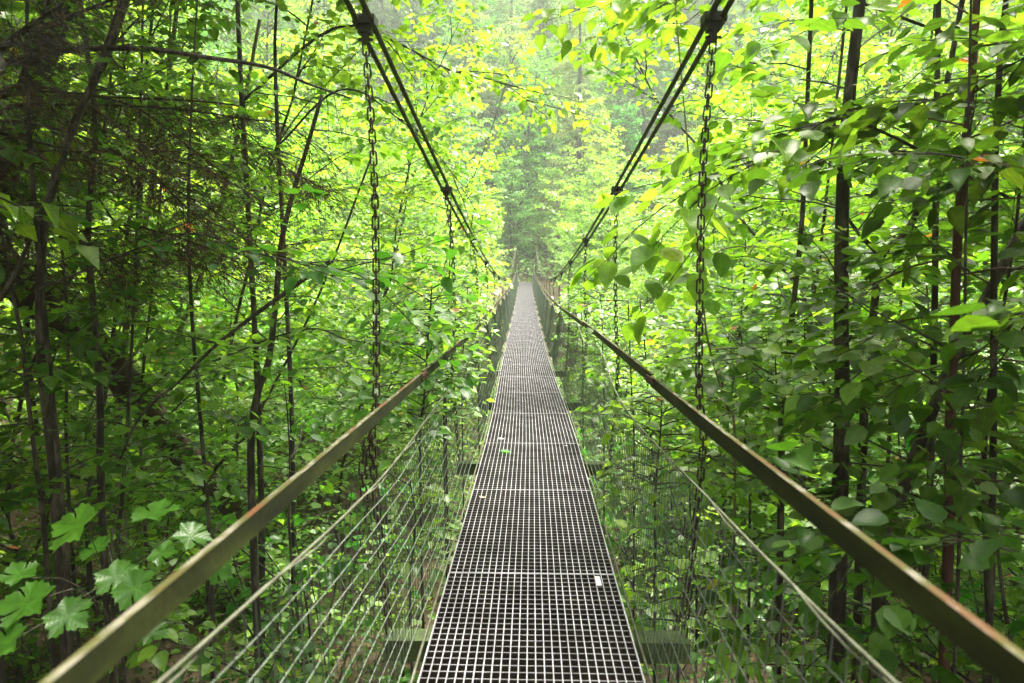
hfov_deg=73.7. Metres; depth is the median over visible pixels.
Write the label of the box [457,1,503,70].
spruce tree
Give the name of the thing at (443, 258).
lime sapling
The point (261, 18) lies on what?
spruce tree
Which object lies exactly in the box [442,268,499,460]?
lime sapling
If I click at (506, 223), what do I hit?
lime sapling
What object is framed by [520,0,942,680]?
lime tree
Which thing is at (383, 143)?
lime sapling
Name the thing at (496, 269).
hazel bush
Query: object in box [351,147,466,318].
lime sapling
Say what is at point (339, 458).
bush
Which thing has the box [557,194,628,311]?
lime sapling
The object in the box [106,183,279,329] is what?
lime sapling
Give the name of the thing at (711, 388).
tree
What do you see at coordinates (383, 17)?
spruce tree
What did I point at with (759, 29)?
hillside tree
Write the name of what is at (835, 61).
hillside tree
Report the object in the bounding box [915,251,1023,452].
lime sapling
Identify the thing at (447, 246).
lime sapling
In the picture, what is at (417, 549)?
lime sapling
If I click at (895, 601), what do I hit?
bush
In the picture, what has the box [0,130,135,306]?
broadleaf tree
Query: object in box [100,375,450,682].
bush
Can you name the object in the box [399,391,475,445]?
bush
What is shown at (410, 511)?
bush
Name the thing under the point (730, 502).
bush
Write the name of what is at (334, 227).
lime sapling
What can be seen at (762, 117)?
lime sapling
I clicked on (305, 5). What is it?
hillside tree
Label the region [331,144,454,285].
hazel bush
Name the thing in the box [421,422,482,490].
bush
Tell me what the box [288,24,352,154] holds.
hillside tree
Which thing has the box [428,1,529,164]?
hillside tree
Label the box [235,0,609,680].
lime tree
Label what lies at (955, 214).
lime tree
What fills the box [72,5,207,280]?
hillside tree
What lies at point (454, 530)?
bush
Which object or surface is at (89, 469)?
lime sapling
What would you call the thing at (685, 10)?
hillside tree
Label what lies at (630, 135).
hillside tree
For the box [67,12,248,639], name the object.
thin sapling
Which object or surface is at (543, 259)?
undergrowth
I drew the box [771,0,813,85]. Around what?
hillside tree
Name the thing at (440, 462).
bush
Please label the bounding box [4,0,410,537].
lime sapling
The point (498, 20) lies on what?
spruce tree
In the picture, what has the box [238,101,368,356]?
lime sapling
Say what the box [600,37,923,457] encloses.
lime sapling
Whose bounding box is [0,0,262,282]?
broadleaf tree
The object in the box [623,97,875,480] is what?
lime sapling
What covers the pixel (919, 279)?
lime sapling
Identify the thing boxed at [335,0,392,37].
spruce tree
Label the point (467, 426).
bush
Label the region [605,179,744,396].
lime sapling
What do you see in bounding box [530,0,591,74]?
hillside tree
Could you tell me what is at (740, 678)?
bush
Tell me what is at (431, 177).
lime sapling
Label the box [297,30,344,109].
hillside tree
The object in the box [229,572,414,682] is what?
bush
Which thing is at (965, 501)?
thin sapling
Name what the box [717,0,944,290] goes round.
broadleaf tree
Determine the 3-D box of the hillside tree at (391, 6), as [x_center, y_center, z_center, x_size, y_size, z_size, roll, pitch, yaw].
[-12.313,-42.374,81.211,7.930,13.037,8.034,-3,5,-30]
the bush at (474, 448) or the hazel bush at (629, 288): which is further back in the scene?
the hazel bush at (629, 288)
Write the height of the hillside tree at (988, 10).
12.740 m
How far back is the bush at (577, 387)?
25.15 m
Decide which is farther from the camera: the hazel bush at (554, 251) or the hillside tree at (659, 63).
the hillside tree at (659, 63)
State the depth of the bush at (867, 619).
3.90 m
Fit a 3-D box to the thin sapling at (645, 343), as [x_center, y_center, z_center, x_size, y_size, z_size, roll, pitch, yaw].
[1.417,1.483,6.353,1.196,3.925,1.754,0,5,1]
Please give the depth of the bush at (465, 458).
15.22 m
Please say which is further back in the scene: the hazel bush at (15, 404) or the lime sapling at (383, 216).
the lime sapling at (383, 216)
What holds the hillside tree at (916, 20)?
on the ground at (354, 646)
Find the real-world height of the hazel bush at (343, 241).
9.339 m
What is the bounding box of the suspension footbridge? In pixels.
[39,0,1023,682]
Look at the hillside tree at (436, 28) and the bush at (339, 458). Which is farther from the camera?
the hillside tree at (436, 28)
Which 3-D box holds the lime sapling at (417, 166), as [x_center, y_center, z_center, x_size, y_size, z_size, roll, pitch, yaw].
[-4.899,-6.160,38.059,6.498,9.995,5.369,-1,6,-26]
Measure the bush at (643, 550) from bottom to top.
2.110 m
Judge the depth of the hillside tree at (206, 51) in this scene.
35.47 m
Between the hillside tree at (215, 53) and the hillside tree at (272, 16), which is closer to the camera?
the hillside tree at (215, 53)
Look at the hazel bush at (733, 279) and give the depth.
27.83 m
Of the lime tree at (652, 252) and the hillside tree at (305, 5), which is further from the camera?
the hillside tree at (305, 5)
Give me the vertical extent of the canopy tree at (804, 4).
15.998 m
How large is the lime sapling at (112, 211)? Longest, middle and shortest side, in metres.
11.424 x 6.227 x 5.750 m
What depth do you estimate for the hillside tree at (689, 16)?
76.17 m
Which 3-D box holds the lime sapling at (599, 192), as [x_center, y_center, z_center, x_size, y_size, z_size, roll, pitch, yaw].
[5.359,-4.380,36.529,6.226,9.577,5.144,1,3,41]
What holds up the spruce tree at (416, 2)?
on the ground at (354, 646)
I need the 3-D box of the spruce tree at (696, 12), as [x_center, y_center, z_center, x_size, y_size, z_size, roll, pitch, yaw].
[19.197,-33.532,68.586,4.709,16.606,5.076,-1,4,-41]
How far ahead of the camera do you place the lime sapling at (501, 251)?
39.41 m
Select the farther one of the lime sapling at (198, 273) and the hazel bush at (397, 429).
the lime sapling at (198, 273)
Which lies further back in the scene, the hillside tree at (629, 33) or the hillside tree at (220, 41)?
the hillside tree at (629, 33)
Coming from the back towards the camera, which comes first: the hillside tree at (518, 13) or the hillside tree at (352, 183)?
the hillside tree at (518, 13)
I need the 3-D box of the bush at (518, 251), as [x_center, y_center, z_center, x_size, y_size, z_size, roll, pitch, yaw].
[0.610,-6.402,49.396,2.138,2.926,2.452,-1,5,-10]
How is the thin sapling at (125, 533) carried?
on the ground at (354, 646)
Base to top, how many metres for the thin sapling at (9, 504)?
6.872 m
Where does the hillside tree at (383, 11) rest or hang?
on the ground at (354, 646)
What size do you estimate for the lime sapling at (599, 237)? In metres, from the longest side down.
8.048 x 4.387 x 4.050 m
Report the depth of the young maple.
2.15 m
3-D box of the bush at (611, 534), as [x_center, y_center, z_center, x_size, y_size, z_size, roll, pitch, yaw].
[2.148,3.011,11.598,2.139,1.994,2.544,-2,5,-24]
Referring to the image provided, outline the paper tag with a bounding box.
[595,576,601,585]
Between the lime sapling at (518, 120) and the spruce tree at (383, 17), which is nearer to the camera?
the lime sapling at (518, 120)
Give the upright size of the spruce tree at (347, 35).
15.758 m
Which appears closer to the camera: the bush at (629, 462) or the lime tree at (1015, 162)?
the lime tree at (1015, 162)
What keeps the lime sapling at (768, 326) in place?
on the ground at (354, 646)
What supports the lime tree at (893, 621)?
on the ground at (354, 646)
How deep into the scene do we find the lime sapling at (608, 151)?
40.22 m
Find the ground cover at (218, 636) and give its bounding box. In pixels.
[0,246,1023,682]
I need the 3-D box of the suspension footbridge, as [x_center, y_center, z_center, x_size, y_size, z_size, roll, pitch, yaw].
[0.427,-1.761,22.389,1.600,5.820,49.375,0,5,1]
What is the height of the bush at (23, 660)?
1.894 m
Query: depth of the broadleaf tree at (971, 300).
15.42 m
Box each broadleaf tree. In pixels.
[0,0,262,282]
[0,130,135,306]
[4,2,226,309]
[11,6,210,258]
[177,0,365,299]
[185,0,391,310]
[255,27,403,229]
[650,9,866,275]
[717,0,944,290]
[742,21,842,237]
[766,0,1021,298]
[862,1,1023,408]
[929,0,1023,252]
[940,190,1021,329]
[998,199,1023,244]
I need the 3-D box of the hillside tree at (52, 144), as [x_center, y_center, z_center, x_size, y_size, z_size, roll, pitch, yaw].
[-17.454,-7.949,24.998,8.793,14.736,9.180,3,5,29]
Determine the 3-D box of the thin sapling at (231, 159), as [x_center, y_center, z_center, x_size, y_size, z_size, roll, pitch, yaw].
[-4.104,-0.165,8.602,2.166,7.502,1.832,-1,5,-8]
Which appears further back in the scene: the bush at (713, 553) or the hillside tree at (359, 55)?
the hillside tree at (359, 55)
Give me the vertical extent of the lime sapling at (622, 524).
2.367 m
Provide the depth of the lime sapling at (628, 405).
4.26 m
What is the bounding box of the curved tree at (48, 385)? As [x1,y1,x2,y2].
[0,0,252,663]
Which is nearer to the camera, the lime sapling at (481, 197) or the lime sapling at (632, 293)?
the lime sapling at (632, 293)
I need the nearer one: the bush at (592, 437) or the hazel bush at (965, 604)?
the hazel bush at (965, 604)
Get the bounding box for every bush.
[0,124,102,600]
[0,558,102,682]
[4,620,83,674]
[8,469,237,665]
[20,72,334,433]
[93,300,349,620]
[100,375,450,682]
[106,181,389,526]
[109,545,384,682]
[128,448,247,577]
[177,480,435,677]
[216,445,336,532]
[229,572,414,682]
[277,431,361,481]
[278,157,432,354]
[278,227,466,478]
[286,414,361,517]
[297,444,459,609]
[310,558,427,636]
[326,251,413,399]
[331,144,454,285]
[337,261,495,427]
[363,416,480,487]
[364,428,468,521]
[368,443,482,572]
[372,466,469,556]
[373,386,484,483]
[393,406,468,476]
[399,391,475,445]
[400,452,477,526]
[402,253,511,382]
[409,395,491,466]
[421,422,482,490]
[425,194,516,288]
[439,384,487,443]
[450,427,488,460]
[457,384,497,430]
[458,367,496,416]
[468,410,492,449]
[502,250,527,275]
[506,239,534,267]
[517,205,561,256]
[522,250,543,274]
[541,196,597,272]
[549,264,648,405]
[550,219,602,297]
[551,358,595,410]
[555,241,697,437]
[560,356,602,421]
[561,370,602,448]
[563,367,740,599]
[563,390,614,456]
[568,395,608,442]
[570,411,689,494]
[575,265,634,355]
[575,411,612,458]
[576,406,612,456]
[580,378,705,532]
[584,407,667,465]
[588,443,630,507]
[589,240,659,345]
[591,430,676,493]
[596,463,699,556]
[597,460,681,571]
[598,282,729,460]
[598,491,669,542]
[600,267,771,517]
[600,462,868,682]
[613,443,826,665]
[619,534,727,655]
[620,163,710,277]
[629,146,1023,584]
[637,450,759,536]
[643,605,773,682]
[690,434,817,519]
[695,194,819,353]
[735,239,1023,682]
[746,161,1009,477]
[757,403,1023,682]
[764,477,865,597]
[774,599,889,682]
[794,487,1023,682]
[796,484,1012,614]
[848,473,1023,631]
[913,141,1023,561]
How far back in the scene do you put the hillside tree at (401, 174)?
54.19 m
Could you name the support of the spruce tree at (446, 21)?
on the ground at (354, 646)
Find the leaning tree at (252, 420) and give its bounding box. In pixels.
[75,51,430,682]
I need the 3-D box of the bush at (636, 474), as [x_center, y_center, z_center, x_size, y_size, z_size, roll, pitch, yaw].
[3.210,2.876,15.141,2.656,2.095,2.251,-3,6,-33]
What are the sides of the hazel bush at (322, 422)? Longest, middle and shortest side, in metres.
7.102 x 5.668 x 5.423 m
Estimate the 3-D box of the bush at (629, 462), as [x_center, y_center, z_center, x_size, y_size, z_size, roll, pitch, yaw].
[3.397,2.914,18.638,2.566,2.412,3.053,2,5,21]
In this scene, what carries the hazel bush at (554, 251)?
on the ground at (354, 646)
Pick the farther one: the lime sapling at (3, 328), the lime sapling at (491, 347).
the lime sapling at (3, 328)
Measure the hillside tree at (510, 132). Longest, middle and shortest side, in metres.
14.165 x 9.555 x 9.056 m
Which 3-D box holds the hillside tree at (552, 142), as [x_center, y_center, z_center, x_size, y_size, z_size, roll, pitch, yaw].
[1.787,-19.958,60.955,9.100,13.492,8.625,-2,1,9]
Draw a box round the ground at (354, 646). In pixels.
[0,0,1023,682]
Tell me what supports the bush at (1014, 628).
on the ground at (354, 646)
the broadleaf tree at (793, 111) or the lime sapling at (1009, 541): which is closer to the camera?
the lime sapling at (1009, 541)
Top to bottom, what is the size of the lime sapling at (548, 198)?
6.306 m
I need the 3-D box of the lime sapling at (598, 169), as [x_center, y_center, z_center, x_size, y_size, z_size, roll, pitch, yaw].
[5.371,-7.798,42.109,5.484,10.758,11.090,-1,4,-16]
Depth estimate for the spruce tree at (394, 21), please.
61.31 m
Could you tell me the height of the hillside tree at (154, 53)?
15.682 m
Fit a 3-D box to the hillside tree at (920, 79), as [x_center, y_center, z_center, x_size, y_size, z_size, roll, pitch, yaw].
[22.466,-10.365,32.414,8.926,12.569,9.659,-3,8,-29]
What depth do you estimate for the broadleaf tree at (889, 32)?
24.78 m
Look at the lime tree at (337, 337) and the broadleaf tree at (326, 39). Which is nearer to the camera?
the lime tree at (337, 337)
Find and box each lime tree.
[25,0,494,658]
[187,0,476,682]
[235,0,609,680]
[273,0,500,640]
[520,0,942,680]
[570,0,1008,682]
[646,0,1023,682]
[694,75,1023,682]
[699,124,1023,682]
[726,43,1023,286]
[726,441,1023,673]
[736,0,1023,682]
[781,232,1023,525]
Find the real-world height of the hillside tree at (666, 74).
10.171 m
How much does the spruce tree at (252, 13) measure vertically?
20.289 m
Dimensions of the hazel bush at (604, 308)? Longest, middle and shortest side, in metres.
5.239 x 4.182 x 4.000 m
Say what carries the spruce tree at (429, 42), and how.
on the ground at (354, 646)
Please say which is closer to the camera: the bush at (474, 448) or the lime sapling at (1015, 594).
the lime sapling at (1015, 594)
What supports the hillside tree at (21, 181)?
on the ground at (354, 646)
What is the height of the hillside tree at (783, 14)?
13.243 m
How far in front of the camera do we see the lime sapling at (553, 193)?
30.98 m
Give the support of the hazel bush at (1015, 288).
on the ground at (354, 646)
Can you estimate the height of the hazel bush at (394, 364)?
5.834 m
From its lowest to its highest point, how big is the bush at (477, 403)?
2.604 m
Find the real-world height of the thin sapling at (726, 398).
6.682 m
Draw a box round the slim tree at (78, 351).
[0,0,263,682]
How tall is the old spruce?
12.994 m
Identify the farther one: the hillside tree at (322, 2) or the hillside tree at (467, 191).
the hillside tree at (322, 2)
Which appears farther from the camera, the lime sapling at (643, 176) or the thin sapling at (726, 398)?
the lime sapling at (643, 176)
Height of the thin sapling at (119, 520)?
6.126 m
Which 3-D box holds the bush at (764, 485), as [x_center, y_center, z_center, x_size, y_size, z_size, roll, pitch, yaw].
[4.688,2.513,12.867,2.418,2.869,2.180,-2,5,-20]
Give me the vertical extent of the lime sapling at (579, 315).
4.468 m
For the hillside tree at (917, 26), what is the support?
on the ground at (354, 646)
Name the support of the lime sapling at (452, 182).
on the ground at (354, 646)
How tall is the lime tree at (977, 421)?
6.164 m
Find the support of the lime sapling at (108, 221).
on the ground at (354, 646)
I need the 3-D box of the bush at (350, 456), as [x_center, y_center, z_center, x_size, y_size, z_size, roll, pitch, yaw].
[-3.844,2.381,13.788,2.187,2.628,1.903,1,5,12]
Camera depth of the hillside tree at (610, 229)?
48.47 m
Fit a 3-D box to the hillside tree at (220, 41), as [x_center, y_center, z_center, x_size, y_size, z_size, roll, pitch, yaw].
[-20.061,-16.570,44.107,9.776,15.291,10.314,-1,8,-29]
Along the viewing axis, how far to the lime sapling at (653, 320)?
6.00 m
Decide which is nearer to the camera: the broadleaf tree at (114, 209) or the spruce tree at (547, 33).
the broadleaf tree at (114, 209)
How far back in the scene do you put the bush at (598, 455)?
14.17 m
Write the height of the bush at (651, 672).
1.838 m
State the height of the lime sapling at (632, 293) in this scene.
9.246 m
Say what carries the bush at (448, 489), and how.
on the ground at (354, 646)
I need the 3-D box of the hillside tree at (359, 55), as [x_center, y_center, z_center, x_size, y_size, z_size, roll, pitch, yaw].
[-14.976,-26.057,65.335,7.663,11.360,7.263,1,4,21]
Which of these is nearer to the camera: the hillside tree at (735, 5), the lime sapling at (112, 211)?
the lime sapling at (112, 211)
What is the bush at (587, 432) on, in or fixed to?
on the ground at (354, 646)
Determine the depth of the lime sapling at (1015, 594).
4.71 m
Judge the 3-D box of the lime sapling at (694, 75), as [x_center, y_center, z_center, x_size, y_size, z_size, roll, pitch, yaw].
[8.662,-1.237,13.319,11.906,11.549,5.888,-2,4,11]
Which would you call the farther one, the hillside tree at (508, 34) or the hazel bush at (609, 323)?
the hillside tree at (508, 34)
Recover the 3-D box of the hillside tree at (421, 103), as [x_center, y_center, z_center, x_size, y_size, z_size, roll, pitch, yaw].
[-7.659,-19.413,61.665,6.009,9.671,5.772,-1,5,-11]
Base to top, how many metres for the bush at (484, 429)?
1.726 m
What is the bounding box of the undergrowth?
[200,0,912,284]
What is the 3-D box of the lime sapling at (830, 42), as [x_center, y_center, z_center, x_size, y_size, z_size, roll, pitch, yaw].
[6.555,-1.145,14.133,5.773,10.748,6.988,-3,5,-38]
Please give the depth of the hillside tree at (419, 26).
76.86 m
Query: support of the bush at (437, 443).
on the ground at (354, 646)
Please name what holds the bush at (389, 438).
on the ground at (354, 646)
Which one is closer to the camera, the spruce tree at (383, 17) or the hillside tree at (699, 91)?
the hillside tree at (699, 91)
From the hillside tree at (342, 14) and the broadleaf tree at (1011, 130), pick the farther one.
the hillside tree at (342, 14)
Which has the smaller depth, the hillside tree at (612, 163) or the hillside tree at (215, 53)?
the hillside tree at (215, 53)
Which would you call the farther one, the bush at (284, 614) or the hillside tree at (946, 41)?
the hillside tree at (946, 41)
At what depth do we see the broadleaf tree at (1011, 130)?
20.77 m
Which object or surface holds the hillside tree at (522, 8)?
on the ground at (354, 646)
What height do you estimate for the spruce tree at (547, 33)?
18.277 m
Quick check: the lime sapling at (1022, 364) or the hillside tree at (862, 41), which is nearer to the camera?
the lime sapling at (1022, 364)
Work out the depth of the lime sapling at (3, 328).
19.63 m
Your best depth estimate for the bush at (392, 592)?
8.51 m
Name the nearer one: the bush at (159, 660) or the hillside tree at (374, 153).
the bush at (159, 660)
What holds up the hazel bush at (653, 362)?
on the ground at (354, 646)
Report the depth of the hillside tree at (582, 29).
67.28 m
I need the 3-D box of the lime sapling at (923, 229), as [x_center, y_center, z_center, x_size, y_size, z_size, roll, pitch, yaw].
[8.523,-1.543,16.478,6.290,11.541,5.808,-5,9,-34]
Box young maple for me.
[0,498,232,682]
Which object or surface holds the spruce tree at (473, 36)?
on the ground at (354, 646)
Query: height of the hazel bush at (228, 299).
9.904 m
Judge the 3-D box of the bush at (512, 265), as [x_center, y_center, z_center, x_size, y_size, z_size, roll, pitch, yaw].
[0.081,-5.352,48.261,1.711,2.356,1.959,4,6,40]
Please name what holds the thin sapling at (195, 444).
on the ground at (354, 646)
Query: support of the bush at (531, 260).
on the ground at (354, 646)
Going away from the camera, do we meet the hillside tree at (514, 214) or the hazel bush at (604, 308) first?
the hazel bush at (604, 308)
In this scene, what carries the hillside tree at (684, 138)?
on the ground at (354, 646)
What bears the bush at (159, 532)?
on the ground at (354, 646)
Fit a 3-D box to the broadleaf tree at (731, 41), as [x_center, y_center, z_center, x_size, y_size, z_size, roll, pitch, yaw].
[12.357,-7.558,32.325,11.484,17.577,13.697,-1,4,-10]
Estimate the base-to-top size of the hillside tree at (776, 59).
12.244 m
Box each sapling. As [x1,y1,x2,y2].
[0,0,157,682]
[0,0,193,650]
[0,0,238,682]
[0,0,298,613]
[0,0,319,487]
[0,0,329,682]
[0,7,160,671]
[0,54,240,435]
[0,68,83,516]
[0,190,21,364]
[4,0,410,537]
[8,233,353,501]
[55,2,235,611]
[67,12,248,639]
[93,19,273,572]
[94,157,448,646]
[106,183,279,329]
[115,28,397,401]
[157,77,434,442]
[206,0,508,540]
[224,56,459,268]
[226,146,405,432]
[232,25,548,419]
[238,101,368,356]
[242,60,513,495]
[246,89,381,325]
[291,266,495,677]
[304,104,423,314]
[331,447,459,682]
[333,167,441,323]
[335,175,488,449]
[336,187,451,651]
[339,137,458,347]
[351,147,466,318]
[359,268,495,579]
[384,140,448,276]
[388,130,475,287]
[392,131,479,276]
[392,198,501,382]
[399,204,473,340]
[400,281,496,520]
[404,198,513,381]
[439,185,506,319]
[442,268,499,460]
[446,197,507,308]
[481,172,520,247]
[531,169,569,241]
[534,174,751,359]
[544,136,648,293]
[550,0,1023,582]
[551,278,621,460]
[554,161,635,303]
[555,207,631,336]
[557,166,642,317]
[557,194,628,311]
[557,205,643,379]
[561,283,652,537]
[562,204,694,412]
[565,93,736,266]
[568,296,722,618]
[574,176,725,415]
[584,383,768,682]
[597,103,849,603]
[598,228,718,467]
[598,291,728,673]
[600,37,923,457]
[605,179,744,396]
[607,42,906,521]
[613,101,736,302]
[613,172,746,378]
[614,148,856,336]
[614,519,761,682]
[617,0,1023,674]
[622,6,1009,572]
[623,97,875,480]
[631,40,1023,397]
[637,298,915,682]
[638,8,1023,535]
[643,0,900,682]
[650,0,1023,682]
[655,0,1022,488]
[680,97,832,379]
[739,0,1023,674]
[754,0,1023,682]
[759,0,1023,576]
[767,15,1020,477]
[810,4,988,574]
[828,202,999,323]
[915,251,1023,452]
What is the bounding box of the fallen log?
[0,243,242,514]
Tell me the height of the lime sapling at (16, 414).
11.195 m
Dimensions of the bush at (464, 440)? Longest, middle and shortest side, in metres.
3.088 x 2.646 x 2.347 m
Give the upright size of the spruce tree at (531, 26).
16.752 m
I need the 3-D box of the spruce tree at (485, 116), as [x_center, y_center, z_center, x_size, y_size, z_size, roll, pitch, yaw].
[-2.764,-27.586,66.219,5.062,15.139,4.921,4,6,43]
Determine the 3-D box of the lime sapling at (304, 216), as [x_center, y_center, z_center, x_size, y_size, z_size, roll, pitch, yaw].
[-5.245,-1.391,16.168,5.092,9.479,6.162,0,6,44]
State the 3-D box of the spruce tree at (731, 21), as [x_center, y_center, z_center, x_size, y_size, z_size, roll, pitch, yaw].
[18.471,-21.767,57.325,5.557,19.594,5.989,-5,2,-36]
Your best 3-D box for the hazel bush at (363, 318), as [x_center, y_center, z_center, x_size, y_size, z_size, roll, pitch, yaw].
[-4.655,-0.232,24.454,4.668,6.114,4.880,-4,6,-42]
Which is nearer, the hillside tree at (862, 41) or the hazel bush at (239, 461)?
the hazel bush at (239, 461)
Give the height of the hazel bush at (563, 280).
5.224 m
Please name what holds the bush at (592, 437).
on the ground at (354, 646)
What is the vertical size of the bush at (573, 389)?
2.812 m
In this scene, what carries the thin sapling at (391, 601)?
on the ground at (354, 646)
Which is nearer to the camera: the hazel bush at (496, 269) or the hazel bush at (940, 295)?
the hazel bush at (940, 295)
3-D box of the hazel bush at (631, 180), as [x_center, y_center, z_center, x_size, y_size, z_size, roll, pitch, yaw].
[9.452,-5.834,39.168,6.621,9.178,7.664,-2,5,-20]
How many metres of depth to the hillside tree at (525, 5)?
79.60 m
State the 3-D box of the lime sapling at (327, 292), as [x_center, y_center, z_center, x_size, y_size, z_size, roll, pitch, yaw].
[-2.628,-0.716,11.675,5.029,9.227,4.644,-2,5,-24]
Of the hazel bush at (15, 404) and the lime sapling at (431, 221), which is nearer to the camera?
the hazel bush at (15, 404)
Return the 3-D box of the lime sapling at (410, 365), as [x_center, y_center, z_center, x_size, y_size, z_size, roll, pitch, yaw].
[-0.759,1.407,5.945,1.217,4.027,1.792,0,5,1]
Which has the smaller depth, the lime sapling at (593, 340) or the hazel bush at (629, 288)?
the lime sapling at (593, 340)
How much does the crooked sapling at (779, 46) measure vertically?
7.346 m
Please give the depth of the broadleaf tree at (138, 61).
24.33 m
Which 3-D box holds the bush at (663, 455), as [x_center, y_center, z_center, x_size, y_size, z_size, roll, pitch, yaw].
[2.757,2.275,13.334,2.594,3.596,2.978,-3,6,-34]
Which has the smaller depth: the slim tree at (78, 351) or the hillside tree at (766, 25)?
the slim tree at (78, 351)
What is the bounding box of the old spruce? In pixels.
[0,0,405,372]
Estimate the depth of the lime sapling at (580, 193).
38.24 m
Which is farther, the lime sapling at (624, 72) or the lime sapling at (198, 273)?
the lime sapling at (198, 273)
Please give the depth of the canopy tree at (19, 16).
9.42 m
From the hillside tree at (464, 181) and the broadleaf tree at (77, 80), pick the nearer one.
the broadleaf tree at (77, 80)
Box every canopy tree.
[0,0,482,224]
[0,11,104,67]
[754,0,930,17]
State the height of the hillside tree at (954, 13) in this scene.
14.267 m
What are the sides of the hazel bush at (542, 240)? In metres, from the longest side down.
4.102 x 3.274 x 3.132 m
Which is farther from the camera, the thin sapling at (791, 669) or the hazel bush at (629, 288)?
the hazel bush at (629, 288)
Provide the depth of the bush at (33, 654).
6.69 m
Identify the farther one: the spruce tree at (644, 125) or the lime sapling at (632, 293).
the spruce tree at (644, 125)
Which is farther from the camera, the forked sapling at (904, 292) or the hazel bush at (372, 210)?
the hazel bush at (372, 210)
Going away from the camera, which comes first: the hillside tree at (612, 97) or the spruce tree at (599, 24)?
the hillside tree at (612, 97)
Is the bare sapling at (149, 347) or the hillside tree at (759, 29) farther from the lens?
the hillside tree at (759, 29)
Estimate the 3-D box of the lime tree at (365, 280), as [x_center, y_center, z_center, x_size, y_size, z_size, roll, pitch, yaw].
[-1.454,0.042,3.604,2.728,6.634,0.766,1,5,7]
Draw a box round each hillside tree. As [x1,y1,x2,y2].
[0,80,81,282]
[1,16,136,300]
[5,0,213,239]
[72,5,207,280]
[134,2,227,191]
[145,0,232,142]
[165,0,226,137]
[179,0,259,167]
[199,36,245,84]
[230,0,312,63]
[263,32,307,137]
[272,35,374,177]
[285,0,334,17]
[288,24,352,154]
[289,0,344,61]
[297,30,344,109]
[306,0,371,45]
[330,9,384,116]
[338,94,390,175]
[342,162,371,222]
[354,121,409,210]
[358,0,401,27]
[379,0,432,32]
[385,151,424,217]
[390,2,448,48]
[392,156,442,235]
[401,0,485,116]
[402,71,456,169]
[406,58,495,217]
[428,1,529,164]
[437,168,499,259]
[448,0,519,104]
[458,169,484,236]
[470,51,575,232]
[478,16,561,160]
[481,150,541,256]
[486,0,528,66]
[488,38,576,192]
[495,0,536,44]
[500,0,538,54]
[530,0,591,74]
[534,0,612,119]
[553,0,598,53]
[557,49,617,153]
[568,1,673,164]
[573,101,650,221]
[586,134,639,216]
[593,191,632,264]
[597,0,681,126]
[600,8,657,61]
[632,44,697,147]
[633,1,710,56]
[658,94,749,220]
[673,0,710,25]
[684,66,733,135]
[688,0,755,46]
[706,0,781,98]
[727,0,756,22]
[742,0,791,58]
[751,0,818,38]
[753,13,803,115]
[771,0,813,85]
[785,2,902,167]
[820,0,895,76]
[854,31,947,216]
[874,3,952,81]
[898,1,1021,213]
[898,4,953,49]
[901,0,996,141]
[902,1,993,134]
[911,1,1022,263]
[920,0,996,97]
[944,3,1004,149]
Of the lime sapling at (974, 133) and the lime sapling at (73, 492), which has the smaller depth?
the lime sapling at (73, 492)
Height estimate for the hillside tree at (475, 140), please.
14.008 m
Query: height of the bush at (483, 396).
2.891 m
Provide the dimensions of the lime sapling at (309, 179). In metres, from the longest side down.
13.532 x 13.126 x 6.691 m
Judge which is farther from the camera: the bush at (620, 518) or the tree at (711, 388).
the bush at (620, 518)
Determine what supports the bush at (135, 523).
on the ground at (354, 646)
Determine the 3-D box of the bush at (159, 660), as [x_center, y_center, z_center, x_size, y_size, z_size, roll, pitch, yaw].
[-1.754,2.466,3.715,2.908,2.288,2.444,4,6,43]
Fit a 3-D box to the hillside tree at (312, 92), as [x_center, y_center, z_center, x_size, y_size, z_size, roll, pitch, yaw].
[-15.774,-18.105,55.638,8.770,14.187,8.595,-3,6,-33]
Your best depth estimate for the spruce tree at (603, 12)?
72.10 m
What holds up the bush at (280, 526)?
on the ground at (354, 646)
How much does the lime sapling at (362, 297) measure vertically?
9.002 m
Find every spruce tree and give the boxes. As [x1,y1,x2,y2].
[204,0,277,94]
[222,0,270,34]
[326,0,364,69]
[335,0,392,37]
[359,0,404,80]
[376,6,418,169]
[385,0,443,131]
[422,0,460,46]
[426,0,457,76]
[441,0,507,189]
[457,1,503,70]
[460,0,505,127]
[483,0,538,117]
[485,1,514,61]
[517,0,565,92]
[522,0,573,138]
[531,0,626,245]
[577,0,605,46]
[590,2,627,92]
[611,0,683,215]
[649,13,682,96]
[672,0,717,86]
[713,0,753,162]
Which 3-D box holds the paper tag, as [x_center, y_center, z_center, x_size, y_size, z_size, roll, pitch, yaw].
[0.408,1.142,3.243,0.026,0.014,0.100,0,5,1]
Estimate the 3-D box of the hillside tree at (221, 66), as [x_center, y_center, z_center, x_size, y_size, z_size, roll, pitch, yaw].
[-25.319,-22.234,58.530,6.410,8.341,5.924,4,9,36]
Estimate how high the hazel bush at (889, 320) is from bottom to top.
9.697 m
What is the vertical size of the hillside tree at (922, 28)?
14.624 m
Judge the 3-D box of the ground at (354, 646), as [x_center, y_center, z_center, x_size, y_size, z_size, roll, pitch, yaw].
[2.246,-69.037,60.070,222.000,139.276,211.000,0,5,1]
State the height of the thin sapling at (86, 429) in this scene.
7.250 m
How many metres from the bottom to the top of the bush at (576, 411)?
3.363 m
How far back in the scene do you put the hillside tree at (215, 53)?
43.20 m
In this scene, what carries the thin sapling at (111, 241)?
on the ground at (354, 646)
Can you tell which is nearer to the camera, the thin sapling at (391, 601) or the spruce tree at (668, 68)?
the thin sapling at (391, 601)
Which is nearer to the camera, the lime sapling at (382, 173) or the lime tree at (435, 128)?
the lime tree at (435, 128)
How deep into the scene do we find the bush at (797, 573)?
9.77 m

